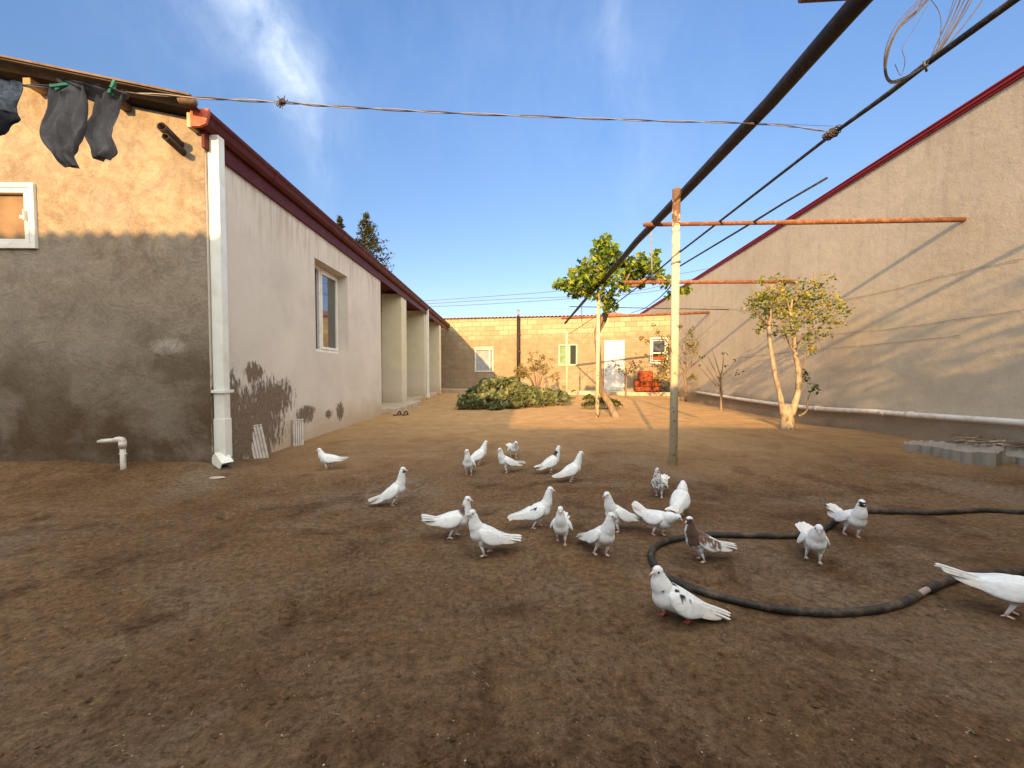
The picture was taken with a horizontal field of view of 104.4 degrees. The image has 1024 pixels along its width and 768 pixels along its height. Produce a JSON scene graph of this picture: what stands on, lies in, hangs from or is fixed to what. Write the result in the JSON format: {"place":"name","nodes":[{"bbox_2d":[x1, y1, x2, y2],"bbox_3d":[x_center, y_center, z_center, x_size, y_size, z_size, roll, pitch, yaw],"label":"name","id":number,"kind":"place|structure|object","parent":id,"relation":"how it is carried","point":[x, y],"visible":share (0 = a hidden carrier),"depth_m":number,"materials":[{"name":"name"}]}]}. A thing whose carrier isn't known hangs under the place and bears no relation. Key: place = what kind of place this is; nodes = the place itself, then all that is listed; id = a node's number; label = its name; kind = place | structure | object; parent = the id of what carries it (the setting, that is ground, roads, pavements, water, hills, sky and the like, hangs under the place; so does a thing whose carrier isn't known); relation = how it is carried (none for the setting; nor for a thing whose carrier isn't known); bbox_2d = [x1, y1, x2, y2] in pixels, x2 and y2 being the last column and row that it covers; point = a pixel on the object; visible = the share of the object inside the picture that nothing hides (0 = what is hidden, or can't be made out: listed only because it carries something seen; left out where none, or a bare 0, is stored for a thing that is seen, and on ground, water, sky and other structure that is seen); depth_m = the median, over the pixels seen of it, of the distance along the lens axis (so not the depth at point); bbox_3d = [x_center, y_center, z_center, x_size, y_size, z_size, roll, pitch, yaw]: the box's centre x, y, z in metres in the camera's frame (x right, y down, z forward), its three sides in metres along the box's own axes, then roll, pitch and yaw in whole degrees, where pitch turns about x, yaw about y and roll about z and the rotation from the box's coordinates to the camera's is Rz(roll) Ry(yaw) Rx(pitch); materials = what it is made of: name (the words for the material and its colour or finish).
{"place":"outdoors","nodes":[
{"label":"outdoors","id":0,"kind":"place"},
{"bbox_2d":[0,435,1005,758],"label":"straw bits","id":1,"kind":"object","parent":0,"point":[486,683],"visible":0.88,"depth_m":1.25,"materials":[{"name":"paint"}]},
{"bbox_2d":[0,393,1023,767],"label":"ground","id":2,"kind":"structure","parent":0,"point":[392,541],"depth_m":1.71,"materials":[{"name":"soil"}]},
{"bbox_2d":[97,437,126,469],"bbox_3d":[-3.740,0.737,3.723,0.252,0.488,0.060,0,2,-1],"label":"water pipe","id":3,"kind":"object","parent":2,"relation":"on","point":[122,443],"visible":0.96,"depth_m":3.70,"materials":[{"name":"white plastic"}]},
{"bbox_2d":[209,476,225,478],"bbox_3d":[-2.720,0.862,3.655,0.165,0.017,0.067,0,2,-1],"label":"plaster scrap","id":4,"kind":"object","parent":2,"relation":"on","point":[215,477],"visible":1,"depth_m":3.64,"materials":[{"name":"concrete"}]},
{"bbox_2d":[0,55,450,468],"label":"plastered house","id":5,"kind":"structure","parent":2,"relation":"on","point":[184,279],"depth_m":3.86,"materials":[{"name":"paint"}]},
{"bbox_2d":[0,182,38,248],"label":"window","id":6,"kind":"structure","parent":5,"relation":"in","point":[18,201],"depth_m":3.79,"materials":[{"name":"white plastic"}]},
{"bbox_2d":[315,265,338,353],"bbox_3d":[-3.184,-1.218,6.594,0.102,1.390,1.210,0,2,-1],"label":"window","id":7,"kind":"structure","parent":5,"relation":"in","point":[326,283],"depth_m":6.76,"materials":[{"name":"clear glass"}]},
{"bbox_2d":[252,424,268,458],"bbox_3d":[-2.916,0.671,4.548,0.214,0.421,0.088,-1,2,-37],"label":"ribbed panel","id":8,"kind":"object","parent":2,"relation":"on","point":[259,448],"visible":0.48,"depth_m":4.55,"materials":[{"name":"white plastic"}]},
{"bbox_2d":[292,419,303,445],"bbox_3d":[-2.890,0.663,5.364,0.051,0.376,0.146,2,2,41],"label":"ribbed panel","id":9,"kind":"object","parent":2,"relation":"on","point":[297,433],"visible":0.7,"depth_m":5.35,"materials":[{"name":"white plastic"}]},
{"bbox_2d":[316,448,348,469],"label":"pigeon","id":10,"kind":"object","parent":2,"relation":"on","point":[325,458],"visible":1,"depth_m":4.03,"materials":[{"name":"white"}]},
{"bbox_2d":[336,215,344,227],"bbox_3d":[-8.955,-4.178,20.763,1.258,9.213,1.239,0,2,-1],"label":"conifer","id":11,"kind":"object","parent":2,"relation":"on","point":[339,221],"visible":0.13,"depth_m":20.59,"materials":[{"name":"green plant"}]},
{"bbox_2d":[355,211,393,271],"bbox_3d":[-7.738,-4.392,21.325,2.933,9.605,2.561,0,2,-1],"label":"conifer","id":12,"kind":"object","parent":2,"relation":"on","point":[368,228],"visible":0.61,"depth_m":20.97,"materials":[{"name":"green plant"}]},
{"bbox_2d":[368,467,407,505],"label":"pigeon","id":13,"kind":"object","parent":2,"relation":"on","point":[395,489],"visible":1,"depth_m":2.97,"materials":[{"name":"white"}]},
{"bbox_2d":[421,496,473,538],"bbox_3d":[-0.394,0.813,2.425,0.321,0.250,0.136,0,2,-9],"label":"pigeon","id":14,"kind":"object","parent":2,"relation":"on","point":[454,520],"visible":0.98,"depth_m":2.40,"materials":[{"name":"white"}]},
{"bbox_2d":[462,449,475,474],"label":"pigeon","id":15,"kind":"object","parent":2,"relation":"on","point":[468,463],"visible":1,"depth_m":3.73,"materials":[{"name":"white"}]},
{"bbox_2d":[470,441,487,464],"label":"pigeon","id":16,"kind":"object","parent":2,"relation":"on","point":[479,454],"visible":0.93,"depth_m":4.22,"materials":[{"name":"white"}]},
{"bbox_2d":[467,509,521,556],"bbox_3d":[-0.098,0.809,2.186,0.309,0.256,0.136,0,2,-11],"label":"pigeon","id":17,"kind":"object","parent":2,"relation":"on","point":[482,534],"visible":1,"depth_m":2.14,"materials":[{"name":"white"}]},
{"bbox_2d":[8,457,1009,767],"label":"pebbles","id":18,"kind":"object","parent":2,"relation":"on","point":[526,679],"visible":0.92,"depth_m":1.13,"materials":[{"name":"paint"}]},
{"bbox_2d":[498,448,525,473],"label":"pigeon","id":19,"kind":"object","parent":2,"relation":"on","point":[505,461],"visible":1,"depth_m":3.85,"materials":[{"name":"white"}]},
{"bbox_2d":[506,441,518,457],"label":"pigeon","id":20,"kind":"object","parent":2,"relation":"on","point":[513,447],"visible":1,"depth_m":4.51,"materials":[{"name":"white"}]},
{"bbox_2d":[455,375,571,410],"bbox_3d":[0.156,0.211,11.206,2.919,0.911,2.705,0,2,13],"label":"squash plant","id":21,"kind":"object","parent":2,"relation":"on","point":[493,393],"visible":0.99,"depth_m":11.01,"materials":[{"name":"leaf"},{"name":"plant stem"}]},
{"bbox_2d":[508,486,555,528],"bbox_3d":[0.124,0.783,2.519,0.312,0.260,0.130,0,2,-7],"label":"pigeon","id":22,"kind":"object","parent":2,"relation":"on","point":[537,511],"visible":1,"depth_m":2.50,"materials":[{"name":"white"}]},
{"bbox_2d":[513,350,560,386],"bbox_3d":[0.926,-0.494,14.609,1.815,1.565,1.100,0,2,-1],"label":"twiggy bush","id":23,"kind":"object","parent":2,"relation":"on","point":[523,372],"visible":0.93,"depth_m":14.49,"materials":[{"name":"brown plant"}]},
{"bbox_2d":[534,446,561,472],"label":"pigeon","id":24,"kind":"object","parent":2,"relation":"on","point":[551,461],"visible":1,"depth_m":3.88,"materials":[{"name":"white"}]},
{"bbox_2d":[441,310,669,395],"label":"block house","id":25,"kind":"structure","parent":2,"relation":"on","point":[474,350],"depth_m":18.07,"materials":[{"name":"brick"}]},
{"bbox_2d":[474,346,493,371],"bbox_3d":[-1.334,-1.190,19.037,1.041,1.208,0.098,1,2,16],"label":"window","id":26,"kind":"structure","parent":25,"relation":"in","point":[483,355],"depth_m":19.07,"materials":[{"name":"glass"}]},
{"bbox_2d":[559,344,576,364],"bbox_3d":[2.533,-1.319,17.942,0.838,0.958,0.108,1,2,16],"label":"window","id":27,"kind":"structure","parent":25,"relation":"in","point":[572,348],"depth_m":17.94,"materials":[{"name":"white glass"}]},
{"bbox_2d":[604,340,624,389],"bbox_3d":[4.483,-0.812,17.381,0.858,2.199,0.115,1,2,16],"label":"door","id":28,"kind":"structure","parent":25,"relation":"in","point":[613,349],"depth_m":17.36,"materials":[{"name":"metal"}]},
{"bbox_2d":[633,371,659,390],"bbox_3d":[5.563,-0.131,16.466,0.960,0.835,0.918,0,2,12],"label":"armchair","id":29,"kind":"object","parent":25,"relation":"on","point":[643,381],"visible":0.93,"depth_m":16.13,"materials":[{"name":"fabric"}]},
{"bbox_2d":[650,338,667,363],"bbox_3d":[6.246,-1.417,16.883,0.699,1.091,0.108,1,2,16],"label":"window","id":30,"kind":"structure","parent":25,"relation":"in","point":[654,352],"depth_m":16.91,"materials":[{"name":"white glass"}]},
{"bbox_2d":[656,380,669,391],"bbox_3d":[6.224,0.119,16.191,0.676,0.598,0.496,0,2,-1],"label":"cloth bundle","id":31,"kind":"object","parent":25,"relation":"on","point":[664,386],"visible":0.66,"depth_m":16.01,"materials":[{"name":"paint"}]},
{"bbox_2d":[550,506,572,545],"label":"pigeon","id":32,"kind":"object","parent":2,"relation":"on","point":[560,524],"visible":1,"depth_m":2.21,"materials":[{"name":"white"}]},
{"bbox_2d":[552,451,583,481],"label":"pigeon","id":33,"kind":"object","parent":2,"relation":"on","point":[573,468],"visible":1,"depth_m":3.53,"materials":[{"name":"white"}]},
{"bbox_2d":[576,512,618,556],"bbox_3d":[0.458,0.792,2.169,0.133,0.257,0.296,-1,2,-29],"label":"pigeon","id":34,"kind":"object","parent":2,"relation":"on","point":[603,533],"visible":1,"depth_m":2.07,"materials":[{"name":"white"}]},
{"bbox_2d":[581,394,624,409],"bbox_3d":[2.367,0.466,10.406,1.118,0.407,0.673,1,2,22],"label":"leafy bush","id":35,"kind":"object","parent":2,"relation":"on","point":[616,402],"visible":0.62,"depth_m":10.41,"materials":[{"name":"green plant"}]},
{"bbox_2d":[551,232,692,417],"bbox_3d":[2.360,-1.198,8.623,3.048,4.165,1.537,0,2,-1],"label":"grape vine","id":36,"kind":"object","parent":2,"relation":"on","point":[585,281],"visible":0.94,"depth_m":8.44,"materials":[{"name":"green plant"}]},
{"bbox_2d":[602,491,644,532],"bbox_3d":[0.694,0.788,2.490,0.316,0.257,0.133,-1,2,-23],"label":"pigeon","id":37,"kind":"object","parent":2,"relation":"on","point":[619,512],"visible":0.86,"depth_m":2.43,"materials":[{"name":"white"}]},
{"bbox_2d":[605,353,643,396],"bbox_3d":[4.262,-0.308,15.225,1.447,1.731,1.240,0,2,-1],"label":"sapling","id":38,"kind":"object","parent":2,"relation":"on","point":[626,373],"visible":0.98,"depth_m":15.24,"materials":[{"name":"green plant"}]},
{"bbox_2d":[631,501,682,535],"bbox_3d":[0.885,0.841,2.439,0.130,0.167,0.332,-1,2,-37],"label":"pigeon","id":39,"kind":"object","parent":2,"relation":"on","point":[661,519],"visible":1,"depth_m":2.39,"materials":[{"name":"white"}]},
{"bbox_2d":[650,468,669,498],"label":"pigeon","id":40,"kind":"object","parent":2,"relation":"on","point":[659,482],"visible":1,"depth_m":3.09,"materials":[{"name":"white"}]},
{"bbox_2d":[639,323,699,400],"bbox_3d":[5.742,-0.797,14.073,2.705,2.824,1.193,0,2,-11],"label":"fruit bush","id":41,"kind":"object","parent":2,"relation":"on","point":[665,357],"visible":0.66,"depth_m":13.99,"materials":[{"name":"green plant"}]},
{"bbox_2d":[665,480,689,515],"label":"pigeon","id":42,"kind":"object","parent":2,"relation":"on","point":[680,500],"visible":0.99,"depth_m":2.75,"materials":[{"name":"white"}]},
{"bbox_2d":[649,565,730,624],"bbox_3d":[0.706,0.830,1.580,0.336,0.219,0.142,0,2,-2],"label":"pigeon","id":43,"kind":"object","parent":2,"relation":"on","point":[667,594],"visible":1,"depth_m":1.55,"materials":[{"name":"white"}]},
{"bbox_2d":[684,516,736,563],"bbox_3d":[1.045,0.814,2.103,0.301,0.242,0.130,0,2,-8],"label":"pigeon","id":44,"kind":"object","parent":2,"relation":"on","point":[700,542],"visible":1,"depth_m":2.06,"materials":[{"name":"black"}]},
{"bbox_2d":[699,351,743,410],"bbox_3d":[5.090,-0.089,9.895,1.390,1.568,0.768,-1,2,-16],"label":"sapling","id":45,"kind":"object","parent":2,"relation":"on","point":[721,374],"visible":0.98,"depth_m":9.95,"materials":[{"name":"brown plant"}]},
{"bbox_2d":[561,0,1019,465],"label":"pipe pergola","id":46,"kind":"object","parent":2,"relation":"on","point":[843,18],"visible":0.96,"depth_m":4.15,"materials":[{"name":"metal"}]},
{"bbox_2d":[22,84,830,132],"bbox_3d":[-0.220,-1.744,2.492,5.831,0.647,0.072,0,2,-14],"label":"clothesline","id":47,"kind":"object","parent":46,"relation":"attached to","point":[281,102],"visible":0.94,"depth_m":2.41,"materials":[{"name":"fabric"}]},
{"bbox_2d":[0,79,22,135],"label":"blue grey garment","id":48,"kind":"object","parent":47,"relation":"hanging from","point":[11,91],"visible":1,"depth_m":1.92,"materials":[{"name":"fabric"}]},
{"bbox_2d":[39,77,128,168],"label":"socks","id":49,"kind":"object","parent":47,"relation":"hanging from","point":[66,126],"visible":0.96,"depth_m":1.99,"materials":[{"name":"fabric"}]},
{"bbox_2d":[49,82,68,91],"bbox_3d":[-2.226,-1.467,1.955,0.075,0.032,0.032,0,2,-1],"label":"clothespin","id":50,"kind":"object","parent":49,"relation":"attached to","point":[59,86],"visible":1,"depth_m":1.95,"materials":[{"name":"green plastic"}]},
{"bbox_2d":[107,79,116,96],"bbox_3d":[-2.021,-1.500,2.009,0.032,0.075,0.032,0,2,-1],"label":"clothespin","id":51,"kind":"object","parent":49,"relation":"attached to","point":[112,85],"visible":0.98,"depth_m":2.00,"materials":[{"name":"green plastic"}]},
{"bbox_2d":[883,0,982,83],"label":"wire coil","id":52,"kind":"object","parent":46,"relation":"hanging from","point":[906,77],"visible":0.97,"depth_m":2.40,"materials":[{"name":"grey metal"}]},
{"bbox_2d":[740,272,854,429],"bbox_3d":[4.955,-0.552,6.827,2.102,2.842,1.292,0,2,-1],"label":"fruit tree","id":53,"kind":"object","parent":2,"relation":"on","point":[787,412],"visible":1,"depth_m":6.80,"materials":[{"name":"green plant"}]},
{"bbox_2d":[795,522,829,564],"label":"pigeon","id":54,"kind":"object","parent":2,"relation":"on","point":[810,537],"visible":1,"depth_m":2.05,"materials":[{"name":"white"}]},
{"bbox_2d":[639,65,1023,446],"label":"rendered building","id":55,"kind":"structure","parent":2,"relation":"on","point":[966,159],"depth_m":6.05,"materials":[{"name":"beige paint"}]},
{"bbox_2d":[742,335,957,357],"bbox_3d":[6.106,-0.683,8.196,0.004,0.122,5.920,0,2,4],"label":"wall wire","id":56,"kind":"object","parent":55,"relation":"attached to","point":[865,345],"depth_m":6.55,"materials":[{"name":"grey metal"}]},
{"bbox_2d":[694,391,1023,426],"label":"drain pipe","id":57,"kind":"object","parent":55,"relation":"attached to","point":[985,420],"visible":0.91,"depth_m":5.89,"materials":[{"name":"white plastic"}]},
{"bbox_2d":[715,259,1020,311],"bbox_3d":[6.140,-1.974,8.681,0.004,0.829,8.301,0,2,4],"label":"wall wire","id":58,"kind":"object","parent":55,"relation":"attached to","point":[901,287],"depth_m":5.87,"materials":[{"name":"grey metal"}]},
{"bbox_2d":[772,309,1023,337],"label":"wall wire","id":59,"kind":"object","parent":55,"relation":"attached to","point":[931,323],"depth_m":5.50,"materials":[{"name":"grey metal"}]},
{"bbox_2d":[648,508,1023,616],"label":"garden hose","id":60,"kind":"object","parent":2,"relation":"on","point":[913,597],"visible":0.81,"depth_m":1.80,"materials":[{"name":"rubber"}]},
{"bbox_2d":[824,499,867,538],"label":"pigeon","id":61,"kind":"object","parent":2,"relation":"on","point":[857,516],"visible":1,"depth_m":2.37,"materials":[{"name":"white"}]},
{"bbox_2d":[903,440,1023,466],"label":"corrugated edging","id":62,"kind":"object","parent":2,"relation":"on","point":[993,455],"visible":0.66,"depth_m":4.42,"materials":[{"name":"grey concrete"}]},
{"bbox_2d":[947,434,1023,447],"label":"twig pile","id":63,"kind":"object","parent":62,"relation":"on","point":[994,441],"visible":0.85,"depth_m":4.60,"materials":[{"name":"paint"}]},
{"bbox_2d":[934,563,1023,620],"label":"pigeon","id":64,"kind":"object","parent":2,"relation":"on","point":[1009,588],"visible":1,"depth_m":1.62,"materials":[{"name":"white"}]},
{"bbox_2d":[0,0,1023,317],"label":"sky","id":65,"kind":"structure","parent":0,"point":[465,207],"materials":[{"name":"blue"}]},
{"bbox_2d":[430,286,680,306],"bbox_3d":[6.896,-8.247,33.832,35.532,3.703,0.038,0,2,-1],"label":"power cable","id":66,"kind":"object","parent":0,"point":[532,301],"visible":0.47,"depth_m":33.79,"materials":[{"name":"metal"}]},
{"bbox_2d":[428,278,693,303],"bbox_3d":[6.889,-8.735,33.816,35.513,4.246,0.038,0,2,-1],"label":"power cable","id":67,"kind":"object","parent":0,"point":[529,298],"visible":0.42,"depth_m":33.77,"materials":[{"name":"metal"}]},
{"bbox_2d":[426,268,708,300],"bbox_3d":[6.882,-9.168,33.802,35.496,4.681,0.038,0,2,-1],"label":"power cable","id":68,"kind":"object","parent":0,"point":[529,293],"visible":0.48,"depth_m":33.76,"materials":[{"name":"metal"}]}
]}

